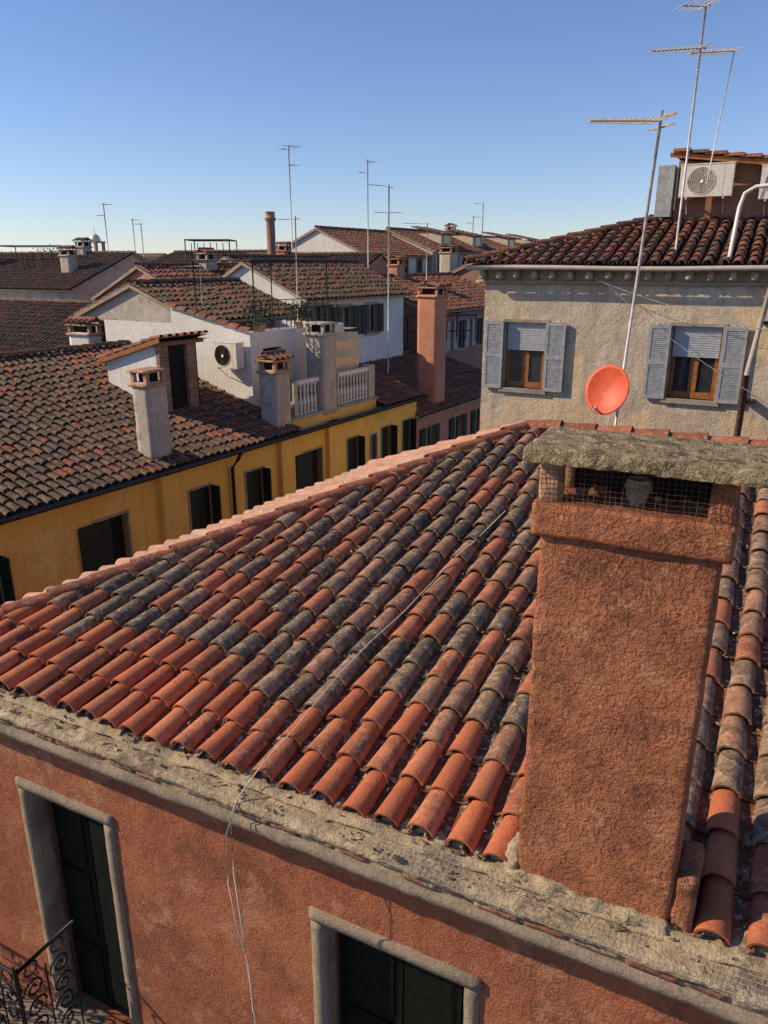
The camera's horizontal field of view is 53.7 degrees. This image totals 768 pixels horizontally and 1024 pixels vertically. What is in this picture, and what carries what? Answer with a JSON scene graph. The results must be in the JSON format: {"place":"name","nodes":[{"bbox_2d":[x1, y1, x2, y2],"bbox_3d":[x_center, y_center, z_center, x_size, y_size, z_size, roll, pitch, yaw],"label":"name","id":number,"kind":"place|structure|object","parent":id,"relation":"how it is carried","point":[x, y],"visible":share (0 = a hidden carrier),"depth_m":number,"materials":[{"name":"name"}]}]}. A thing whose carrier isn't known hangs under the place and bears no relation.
{"place":"outdoors","nodes":[
{"label":"outdoors","id":0,"kind":"place"},
{"bbox_2d":[0,255,145,302],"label":"walls","id":1,"kind":"structure","parent":0,"point":[92,288],"depth_m":41.19,"materials":[{"name":"paint"}]},
{"bbox_2d":[0,250,151,291],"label":"tiled roof","id":2,"kind":"structure","parent":1,"relation":"on","point":[49,276],"depth_m":42.44,"materials":[{"name":"tile"}]},
{"bbox_2d":[0,245,61,266],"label":"roof terrace frame","id":3,"kind":"object","parent":2,"relation":"on","point":[32,259],"visible":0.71,"depth_m":43.63,"materials":[{"name":"metal"}]},
{"bbox_2d":[56,245,78,272],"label":"chimney stack","id":4,"kind":"object","parent":2,"relation":"on","point":[68,260],"visible":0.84,"depth_m":41.69,"materials":[{"name":"paint"}]},
{"bbox_2d":[72,237,92,254],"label":"chimney stack","id":5,"kind":"object","parent":2,"relation":"on","point":[83,246],"visible":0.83,"depth_m":44.22,"materials":[{"name":"paint"}]},
{"bbox_2d":[96,203,112,250],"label":"tv antenna","id":6,"kind":"object","parent":2,"relation":"on","point":[105,222],"visible":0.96,"depth_m":51.38,"materials":[{"name":"metal"}]},
{"bbox_2d":[130,218,137,252],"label":"tv antenna","id":7,"kind":"object","parent":2,"relation":"on","point":[133,233],"visible":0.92,"depth_m":56.34,"materials":[{"name":"metal"}]},
{"bbox_2d":[88,231,105,250],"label":"bell tower","id":8,"kind":"structure","parent":0,"point":[95,238],"depth_m":187.42,"materials":[{"name":"stone"}]},
{"bbox_2d":[0,734,731,1023],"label":"walls","id":9,"kind":"structure","parent":0,"point":[188,958],"depth_m":5.84,"materials":[{"name":"red paint"}]},
{"bbox_2d":[0,920,84,1023],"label":"wrought iron balcony","id":10,"kind":"structure","parent":9,"relation":"attached to","point":[17,1006],"depth_m":6.79,"materials":[{"name":"metal"}]},
{"bbox_2d":[15,776,481,1023],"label":"window surrounds","id":11,"kind":"object","parent":9,"relation":"attached to","point":[35,799],"visible":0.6,"depth_m":6.49,"materials":[{"name":"stone"}]},
{"bbox_2d":[51,802,464,1023],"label":"green door leaves","id":12,"kind":"object","parent":9,"relation":"attached to","point":[380,987],"visible":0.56,"depth_m":6.76,"materials":[{"name":"paint"}]},
{"bbox_2d":[0,427,767,954],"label":"roof tiles front","id":13,"kind":"object","parent":9,"relation":"on","point":[246,651],"visible":0.69,"depth_m":6.03,"materials":[{"name":"ceramic"}]},
{"bbox_2d":[226,511,504,1023],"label":"hanging cord","id":14,"kind":"object","parent":13,"relation":"hanging from","point":[244,947],"visible":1,"depth_m":5.19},
{"bbox_2d":[11,434,766,927],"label":"channel litter","id":15,"kind":"object","parent":13,"relation":"on","point":[445,684],"visible":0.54,"depth_m":5.92,"materials":[{"name":"ceramic"}]},
{"bbox_2d":[0,682,767,1023],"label":"brick cornice","id":16,"kind":"structure","parent":9,"relation":"on","point":[306,828],"depth_m":4.46,"materials":[{"name":"stone"}]},
{"bbox_2d":[0,682,767,994],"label":"mortar debris","id":17,"kind":"object","parent":16,"relation":"on","point":[618,927],"visible":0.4,"depth_m":4.54,"materials":[{"name":"grey concrete"}]},
{"bbox_2d":[370,836,767,1007],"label":"wire mesh","id":18,"kind":"object","parent":16,"relation":"on","point":[568,915],"visible":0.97,"depth_m":4.02,"materials":[{"name":"metal"}]},
{"bbox_2d":[501,426,767,943],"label":"stucco chimney","id":19,"kind":"object","parent":16,"relation":"on","point":[637,533],"visible":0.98,"depth_m":3.64,"materials":[{"name":"concrete"}]},
{"bbox_2d":[0,420,767,620],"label":"hip and ridge tiles","id":20,"kind":"object","parent":9,"relation":"on","point":[143,563],"visible":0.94,"depth_m":8.63,"materials":[{"name":"ceramic"}]},
{"bbox_2d":[4,430,498,603],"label":"roof tiles","id":21,"kind":"object","parent":20,"relation":"attached to","point":[359,473],"visible":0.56,"depth_m":9.79,"materials":[{"name":"ceramic"}]},
{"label":"roof rear slope","id":22,"kind":"object","parent":20,"relation":"on","visible":0},
{"bbox_2d":[585,110,676,425],"bbox_3d":[3.168,-2.913,10.521,1.089,4.802,0.626,-4,18,-11],"label":"tv antenna","id":23,"kind":"object","parent":22,"relation":"on","point":[642,120],"visible":0.98,"depth_m":10.07,"materials":[{"name":"metal"}]},
{"bbox_2d":[585,364,628,414],"bbox_3d":[3.186,-1.743,10.806,0.528,0.693,0.503,0,18,0],"label":"satellite dish","id":24,"kind":"object","parent":23,"relation":"attached to","point":[607,390],"visible":1,"depth_m":10.84,"materials":[{"name":"red paint"}]},
{"bbox_2d":[369,257,387,273],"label":"walls","id":25,"kind":"structure","parent":0,"point":[380,265],"depth_m":42.76,"materials":[{"name":"pink paint"}]},
{"bbox_2d":[247,251,405,272],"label":"tiled roof","id":26,"kind":"structure","parent":25,"relation":"on","point":[362,257],"depth_m":42.99,"materials":[{"name":"tile"}]},
{"bbox_2d":[264,211,275,254],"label":"round brick chimney","id":27,"kind":"object","parent":26,"relation":"on","point":[270,219],"visible":0.9,"depth_m":42.08,"materials":[{"name":"brown paint"}]},
{"bbox_2d":[276,241,292,254],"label":"chimney stack","id":28,"kind":"object","parent":26,"relation":"on","point":[284,249],"visible":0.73,"depth_m":45.04,"materials":[{"name":"pink paint"}]},
{"bbox_2d":[359,159,379,267],"bbox_3d":[-0.701,-13.495,35.558,0.900,5.560,1.125,3,18,10],"label":"tv antenna","id":29,"kind":"object","parent":26,"relation":"on","point":[376,161],"visible":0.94,"depth_m":35.31,"materials":[{"name":"metal"}]},
{"bbox_2d":[0,0,767,253],"label":"sky","id":30,"kind":"structure","parent":0,"point":[175,115],"materials":[{"name":"blue"}]},
{"bbox_2d":[416,399,480,448],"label":"walls","id":31,"kind":"structure","parent":0,"point":[443,418],"depth_m":28.45,"materials":[{"name":"pink paint"}]},
{"bbox_2d":[359,349,481,419],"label":"tiled roof","id":32,"kind":"structure","parent":31,"relation":"on","point":[463,380],"depth_m":30.32,"materials":[{"name":"tile"}]},
{"bbox_2d":[369,184,403,372],"bbox_3d":[0.081,-8.119,26.803,1.248,6.380,0.748,0,18,0],"label":"tv antenna","id":33,"kind":"object","parent":32,"relation":"on","point":[389,187],"visible":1,"depth_m":26.36,"materials":[{"name":"metal"}]},
{"bbox_2d":[414,280,450,405],"bbox_3d":[1.719,-5.952,27.448,0.980,4.670,0.980,11,21,30],"label":"chimney stack","id":34,"kind":"object","parent":32,"relation":"on","point":[431,329],"visible":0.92,"depth_m":27.07,"materials":[{"name":"pink paint"}]},
{"bbox_2d":[420,406,480,446],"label":"windows","id":35,"kind":"structure","parent":31,"relation":"attached to","point":[426,431],"depth_m":29.04,"materials":[{"name":"wood"}]},
{"bbox_2d":[454,268,484,286],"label":"walls","id":36,"kind":"structure","parent":0,"point":[471,275],"depth_m":41.78,"materials":[{"name":"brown paint"}]},
{"bbox_2d":[449,263,472,272],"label":"tiled roof","id":37,"kind":"structure","parent":36,"relation":"on","point":[459,268],"depth_m":41.84,"materials":[{"name":"tile"}]},
{"bbox_2d":[438,243,459,272],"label":"chimney stack","id":38,"kind":"object","parent":37,"relation":"on","point":[448,259],"visible":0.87,"depth_m":45.83,"materials":[{"name":"beige paint"}]},
{"bbox_2d":[480,270,767,439],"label":"walls","id":39,"kind":"structure","parent":0,"point":[596,318],"depth_m":14.77,"materials":[{"name":"grey paint"}]},
{"bbox_2d":[462,211,767,265],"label":"tiled hip roof","id":40,"kind":"structure","parent":39,"relation":"on","point":[704,243],"depth_m":14.94,"materials":[{"name":"ceramic"}]},
{"bbox_2d":[647,0,719,250],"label":"tv antenna","id":41,"kind":"object","parent":40,"relation":"on","point":[701,47],"visible":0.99,"depth_m":13.20,"materials":[{"name":"metal"}]},
{"bbox_2d":[678,161,736,213],"bbox_3d":[6.569,-6.587,15.469,1.020,0.929,0.460,9,20,25],"label":"air conditioner","id":42,"kind":"object","parent":40,"relation":"on","point":[720,182],"visible":0.98,"depth_m":15.23,"materials":[{"name":"white metal"}]},
{"bbox_2d":[654,147,767,222],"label":"rooftop room","id":43,"kind":"object","parent":40,"relation":"on","point":[748,172],"visible":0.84,"depth_m":15.70,"materials":[{"name":"brown brick"}]},
{"bbox_2d":[685,47,742,183],"bbox_3d":[6.050,-7.441,14.236,0.957,2.302,0.500,-7,19,-19],"label":"tv antenna","id":44,"kind":"object","parent":40,"relation":"on","point":[717,51],"visible":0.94,"depth_m":14.11,"materials":[{"name":"metal"}]},
{"bbox_2d":[727,183,767,258],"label":"white vent pipe","id":45,"kind":"object","parent":40,"relation":"on","point":[737,217],"visible":1,"depth_m":13.37,"materials":[{"name":"plastic"}]},
{"bbox_2d":[758,164,767,215],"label":"air conditioner","id":46,"kind":"object","parent":40,"relation":"on","point":[763,194],"visible":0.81,"depth_m":14.88,"materials":[{"name":"white metal"}]},
{"bbox_2d":[483,319,748,406],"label":"windows and shutters","id":47,"kind":"structure","parent":39,"relation":"attached to","point":[535,349],"depth_m":14.57,"materials":[{"name":"wood"}]},
{"bbox_2d":[465,265,767,286],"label":"dentil cornice","id":48,"kind":"structure","parent":39,"relation":"attached to","point":[628,270],"depth_m":14.17,"materials":[{"name":"stone"}]},
{"bbox_2d":[592,275,767,402],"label":"overhead cable","id":49,"kind":"object","parent":39,"relation":"attached to","point":[686,310],"visible":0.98,"depth_m":13.86,"materials":[{"name":"metal"}]},
{"bbox_2d":[734,289,767,435],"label":"downpipe","id":50,"kind":"object","parent":39,"relation":"attached to","point":[743,399],"visible":0.71,"depth_m":13.62,"materials":[{"name":"metal"}]},
{"label":"ground","id":51,"kind":"structure","parent":0,"visible":0},
{"bbox_2d":[32,247,62,251],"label":"leafy tree","id":52,"kind":"object","parent":51,"relation":"on","point":[47,249],"depth_m":50.62,"materials":[{"name":"green plant"}]},
{"bbox_2d":[0,297,95,351],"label":"tiled roof house","id":53,"kind":"structure","parent":51,"relation":"on","point":[30,323],"depth_m":28.06,"materials":[{"name":"brown tile"}]},
{"bbox_2d":[63,316,104,344],"bbox_3d":[-9.626,-5.490,24.519,1.150,1.609,0.700,9,20,25],"label":"chimney stack","id":54,"kind":"object","parent":53,"relation":"on","point":[84,332],"visible":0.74,"depth_m":24.24,"materials":[{"name":"white paint"}]},
{"bbox_2d":[98,269,149,299],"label":"walls","id":55,"kind":"structure","parent":51,"relation":"on","point":[136,274],"depth_m":30.81,"materials":[{"name":"pink paint"}]},
{"bbox_2d":[91,262,237,299],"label":"tiled roof","id":56,"kind":"structure","parent":55,"relation":"on","point":[160,270],"depth_m":31.25,"materials":[{"name":"tile"}]},
{"bbox_2d":[193,247,219,270],"bbox_3d":[-7.671,-10.793,32.895,0.800,1.291,0.800,11,21,30],"label":"chimney stack","id":57,"kind":"object","parent":56,"relation":"on","point":[210,265],"visible":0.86,"depth_m":32.67,"materials":[{"name":"paint"}]},
{"bbox_2d":[83,288,287,341],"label":"walls","id":58,"kind":"structure","parent":51,"relation":"on","point":[129,304],"depth_m":23.86,"materials":[{"name":"paint"}]},
{"bbox_2d":[73,277,298,321],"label":"tiled roof","id":59,"kind":"structure","parent":58,"relation":"on","point":[226,298],"depth_m":24.49,"materials":[{"name":"brown tile"}]},
{"bbox_2d":[98,318,283,341],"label":"windows","id":60,"kind":"structure","parent":58,"relation":"attached to","point":[104,337],"depth_m":24.83,"materials":[{"name":"stone"}]},
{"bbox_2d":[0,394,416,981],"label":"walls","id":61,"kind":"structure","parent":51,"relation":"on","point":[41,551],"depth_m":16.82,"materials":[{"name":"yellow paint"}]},
{"bbox_2d":[0,417,416,607],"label":"windows and shutters","id":62,"kind":"structure","parent":61,"relation":"attached to","point":[96,545],"depth_m":18.37,"materials":[{"name":"wood"}]},
{"bbox_2d":[0,340,425,517],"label":"tiled roof","id":63,"kind":"structure","parent":61,"relation":"on","point":[67,423],"depth_m":17.67,"materials":[{"name":"brown tile"}]},
{"bbox_2d":[126,367,171,462],"bbox_3d":[-5.083,-2.025,16.645,0.604,2.220,0.673,11,21,30],"label":"chimney stack","id":64,"kind":"object","parent":63,"relation":"on","point":[149,391],"visible":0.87,"depth_m":16.42,"materials":[{"name":"paint"}]},
{"bbox_2d":[96,330,208,411],"bbox_3d":[-5.977,-3.610,19.736,2.457,2.200,1.700,11,21,30],"label":"roof dormer","id":65,"kind":"object","parent":63,"relation":"on","point":[175,354],"visible":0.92,"depth_m":19.19,"materials":[{"name":"white paint"}]},
{"bbox_2d":[253,349,294,428],"bbox_3d":[-2.860,-3.124,19.972,0.750,2.240,0.800,11,21,30],"label":"chimney stack","id":66,"kind":"object","parent":63,"relation":"on","point":[275,394],"visible":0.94,"depth_m":19.73,"materials":[{"name":"paint"}]},
{"bbox_2d":[0,394,428,524],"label":"gutter and downpipe","id":67,"kind":"object","parent":61,"relation":"attached to","point":[66,502],"visible":0.77,"depth_m":17.09,"materials":[{"name":"metal"}]},
{"bbox_2d":[104,259,354,406],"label":"white terrace house","id":68,"kind":"structure","parent":51,"relation":"on","point":[288,337],"depth_m":21.28,"materials":[{"name":"paint"}]},
{"bbox_2d":[174,264,202,304],"bbox_3d":[-6.090,-6.376,23.691,0.920,2.601,0.375,0,18,0],"label":"tv antenna","id":69,"kind":"object","parent":68,"relation":"on","point":[200,280],"visible":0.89,"depth_m":23.40,"materials":[{"name":"metal"}]},
{"bbox_2d":[212,341,244,377],"bbox_3d":[-4.163,-4.108,20.534,0.840,0.989,0.440,11,21,30],"label":"air conditioner","id":70,"kind":"object","parent":68,"relation":"attached to","point":[228,354],"visible":1,"depth_m":20.30,"materials":[{"name":"white metal"}]},
{"bbox_2d":[242,301,275,331],"bbox_3d":[-3.485,-5.377,21.175,0.867,0.964,0.860,0,18,0],"label":"potted shrub","id":71,"kind":"object","parent":68,"relation":"on","point":[258,328],"visible":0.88,"depth_m":21.13,"materials":[{"name":"green plant"}]},
{"bbox_2d":[278,216,298,320],"bbox_3d":[-2.810,-6.862,23.006,0.625,3.950,0.563,0,18,0],"label":"tv antenna","id":72,"kind":"object","parent":68,"relation":"on","point":[295,218],"visible":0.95,"depth_m":22.72,"materials":[{"name":"metal"}]},
{"bbox_2d":[285,301,311,327],"bbox_3d":[-2.568,-5.865,22.769,0.767,0.902,0.748,0,18,0],"label":"potted shrub","id":73,"kind":"object","parent":68,"relation":"on","point":[297,324],"visible":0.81,"depth_m":22.71,"materials":[{"name":"green plant"}]},
{"bbox_2d":[303,321,338,414],"bbox_3d":[-1.773,-4.094,21.606,0.727,2.566,0.744,11,21,30],"label":"chimney stack","id":74,"kind":"object","parent":68,"relation":"on","point":[321,348],"visible":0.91,"depth_m":21.33,"materials":[{"name":"paint"}]},
{"bbox_2d":[290,364,377,428],"bbox_3d":[-1.861,-3.475,22.299,1.260,1.350,4.300,11,21,30],"label":"terrace balustrade","id":75,"kind":"object","parent":68,"relation":"on","point":[349,402],"visible":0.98,"depth_m":22.29,"materials":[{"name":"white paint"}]},
{"bbox_2d":[336,332,358,371],"bbox_3d":[-1.179,-4.782,22.604,0.119,1.255,1.500,11,21,30],"label":"striped awning","id":76,"kind":"object","parent":68,"relation":"attached to","point":[347,350],"visible":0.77,"depth_m":22.69,"materials":[{"name":"beige fabric"}]},
{"bbox_2d":[226,265,402,362],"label":"walls","id":77,"kind":"structure","parent":51,"relation":"on","point":[373,347],"depth_m":30.46,"materials":[{"name":"white paint"}]},
{"bbox_2d":[221,257,412,302],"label":"tiled roof","id":78,"kind":"structure","parent":77,"relation":"on","point":[350,279],"depth_m":28.67,"materials":[{"name":"tile"}]},
{"bbox_2d":[299,301,383,362],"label":"windows","id":79,"kind":"structure","parent":77,"relation":"attached to","point":[370,314],"depth_m":29.09,"materials":[{"name":"wood"}]},
{"bbox_2d":[291,230,425,272],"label":"walls","id":80,"kind":"structure","parent":51,"relation":"on","point":[315,241],"depth_m":45.30,"materials":[{"name":"white paint"}]},
{"bbox_2d":[278,225,432,257],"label":"tiled roof","id":81,"kind":"structure","parent":80,"relation":"on","point":[356,239],"depth_m":46.77,"materials":[{"name":"tile"}]},
{"bbox_2d":[389,258,422,272],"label":"windows","id":82,"kind":"structure","parent":80,"relation":"attached to","point":[419,262],"depth_m":49.10,"materials":[{"name":"wood"}]},
{"bbox_2d":[387,231,474,272],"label":"walls","id":83,"kind":"structure","parent":51,"relation":"on","point":[430,264],"depth_m":50.18,"materials":[{"name":"beige paint"}]},
{"bbox_2d":[384,227,497,253],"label":"tiled roof","id":84,"kind":"structure","parent":83,"relation":"on","point":[412,235],"depth_m":52.39,"materials":[{"name":"tile"}]},
{"bbox_2d":[411,226,456,244],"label":"roof dormer","id":85,"kind":"object","parent":84,"relation":"on","point":[441,237],"visible":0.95,"depth_m":52.21,"materials":[{"name":"beige paint"}]},
{"bbox_2d":[444,223,457,232],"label":"chimney stack","id":86,"kind":"object","parent":84,"relation":"on","point":[449,226],"visible":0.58,"depth_m":58.14,"materials":[{"name":"beige paint"}]},
{"bbox_2d":[445,229,485,245],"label":"roof dormer","id":87,"kind":"object","parent":84,"relation":"on","point":[474,239],"visible":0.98,"depth_m":56.31,"materials":[{"name":"beige paint"}]},
{"bbox_2d":[474,202,483,246],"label":"tv antenna","id":88,"kind":"object","parent":84,"relation":"on","point":[482,219],"visible":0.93,"depth_m":56.05,"materials":[{"name":"metal"}]},
{"bbox_2d":[434,253,475,271],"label":"windows","id":89,"kind":"structure","parent":83,"relation":"attached to","point":[437,262],"depth_m":50.95,"materials":[{"name":"glass"}]},
{"bbox_2d":[403,302,483,369],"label":"walls","id":90,"kind":"structure","parent":51,"relation":"on","point":[471,355],"depth_m":35.35,"materials":[{"name":"pink paint"}]},
{"bbox_2d":[379,272,484,312],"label":"tiled roof","id":91,"kind":"structure","parent":90,"relation":"on","point":[464,294],"depth_m":37.34,"materials":[{"name":"tile"}]},
{"bbox_2d":[386,253,407,277],"bbox_3d":[0.616,-11.840,37.060,0.800,1.489,0.800,11,21,30],"label":"chimney stack","id":92,"kind":"object","parent":91,"relation":"on","point":[397,267],"visible":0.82,"depth_m":36.80,"materials":[{"name":"pink paint"}]},
{"bbox_2d":[403,223,427,285],"bbox_3d":[1.390,-11.303,34.179,1.119,3.250,0.375,0,18,0],"label":"tv antenna","id":93,"kind":"object","parent":91,"relation":"on","point":[427,242],"visible":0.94,"depth_m":33.83,"materials":[{"name":"metal"}]},
{"bbox_2d":[403,312,476,342],"bbox_3d":[2.184,-8.197,33.562,3.222,1.128,2.058,-6,19,-17],"label":"roof terrace frame","id":94,"kind":"object","parent":90,"relation":"attached to","point":[466,314],"visible":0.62,"depth_m":32.90,"materials":[{"name":"metal"}]},
{"bbox_2d":[446,315,483,352],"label":"windows","id":95,"kind":"structure","parent":90,"relation":"attached to","point":[458,343],"depth_m":36.27,"materials":[{"name":"wood"}]},
{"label":"walls","id":96,"kind":"object","parent":51,"relation":"on","visible":0},
{"bbox_2d":[138,253,165,255],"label":"tiled roof","id":97,"kind":"structure","parent":96,"relation":"on","point":[152,254],"depth_m":80.07,"materials":[{"name":"tile"}]},
{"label":"walls","id":98,"kind":"object","parent":51,"relation":"on","visible":0},
{"bbox_2d":[144,256,161,260],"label":"tiled roof","id":99,"kind":"structure","parent":98,"relation":"on","point":[150,258],"depth_m":65.77,"materials":[{"name":"tile"}]},
{"bbox_2d":[140,223,143,256],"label":"tv antenna","id":100,"kind":"object","parent":99,"relation":"on","point":[142,240],"visible":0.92,"depth_m":56.50,"materials":[{"name":"metal"}]},
{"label":"walls","id":101,"kind":"object","parent":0,"visible":0},
{"bbox_2d":[217,253,332,262],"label":"tiled roof","id":102,"kind":"structure","parent":101,"relation":"on","point":[230,256],"depth_m":38.85,"materials":[{"name":"tile"}]},
{"bbox_2d":[184,239,237,261],"bbox_3d":[-8.801,-13.345,38.773,2.258,1.078,2.060,0,18,0],"label":"roof terrace frame","id":103,"kind":"object","parent":102,"relation":"on","point":[228,240],"visible":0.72,"depth_m":37.83,"materials":[{"name":"metal"}]},
{"bbox_2d":[278,145,300,250],"bbox_3d":[-4.497,-15.265,37.048,0.970,4.800,1.125,10,21,28],"label":"tv antenna","id":104,"kind":"object","parent":102,"relation":"on","point":[290,187],"visible":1,"depth_m":36.85,"materials":[{"name":"metal"}]},
{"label":"walls","id":105,"kind":"object","parent":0,"visible":0},
{"bbox_2d":[464,234,523,248],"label":"tiled roof","id":106,"kind":"structure","parent":105,"relation":"on","point":[496,245],"depth_m":60.74,"materials":[{"name":"tile"}]},
{"bbox_2d":[483,232,519,245],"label":"roof dormer","id":107,"kind":"object","parent":106,"relation":"on","point":[506,240],"visible":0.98,"depth_m":61.52,"materials":[{"name":"beige paint"}]},
{"bbox_2d":[507,233,538,243],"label":"roof dormer","id":108,"kind":"object","parent":106,"relation":"on","point":[530,239],"visible":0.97,"depth_m":65.56,"materials":[{"name":"beige paint"}]},
{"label":"walls","id":109,"kind":"object","parent":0,"visible":0},
{"bbox_2d":[151,249,266,262],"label":"tiled roof","id":110,"kind":"structure","parent":109,"relation":"on","point":[174,256],"depth_m":51.16,"materials":[{"name":"tile"}]}
]}

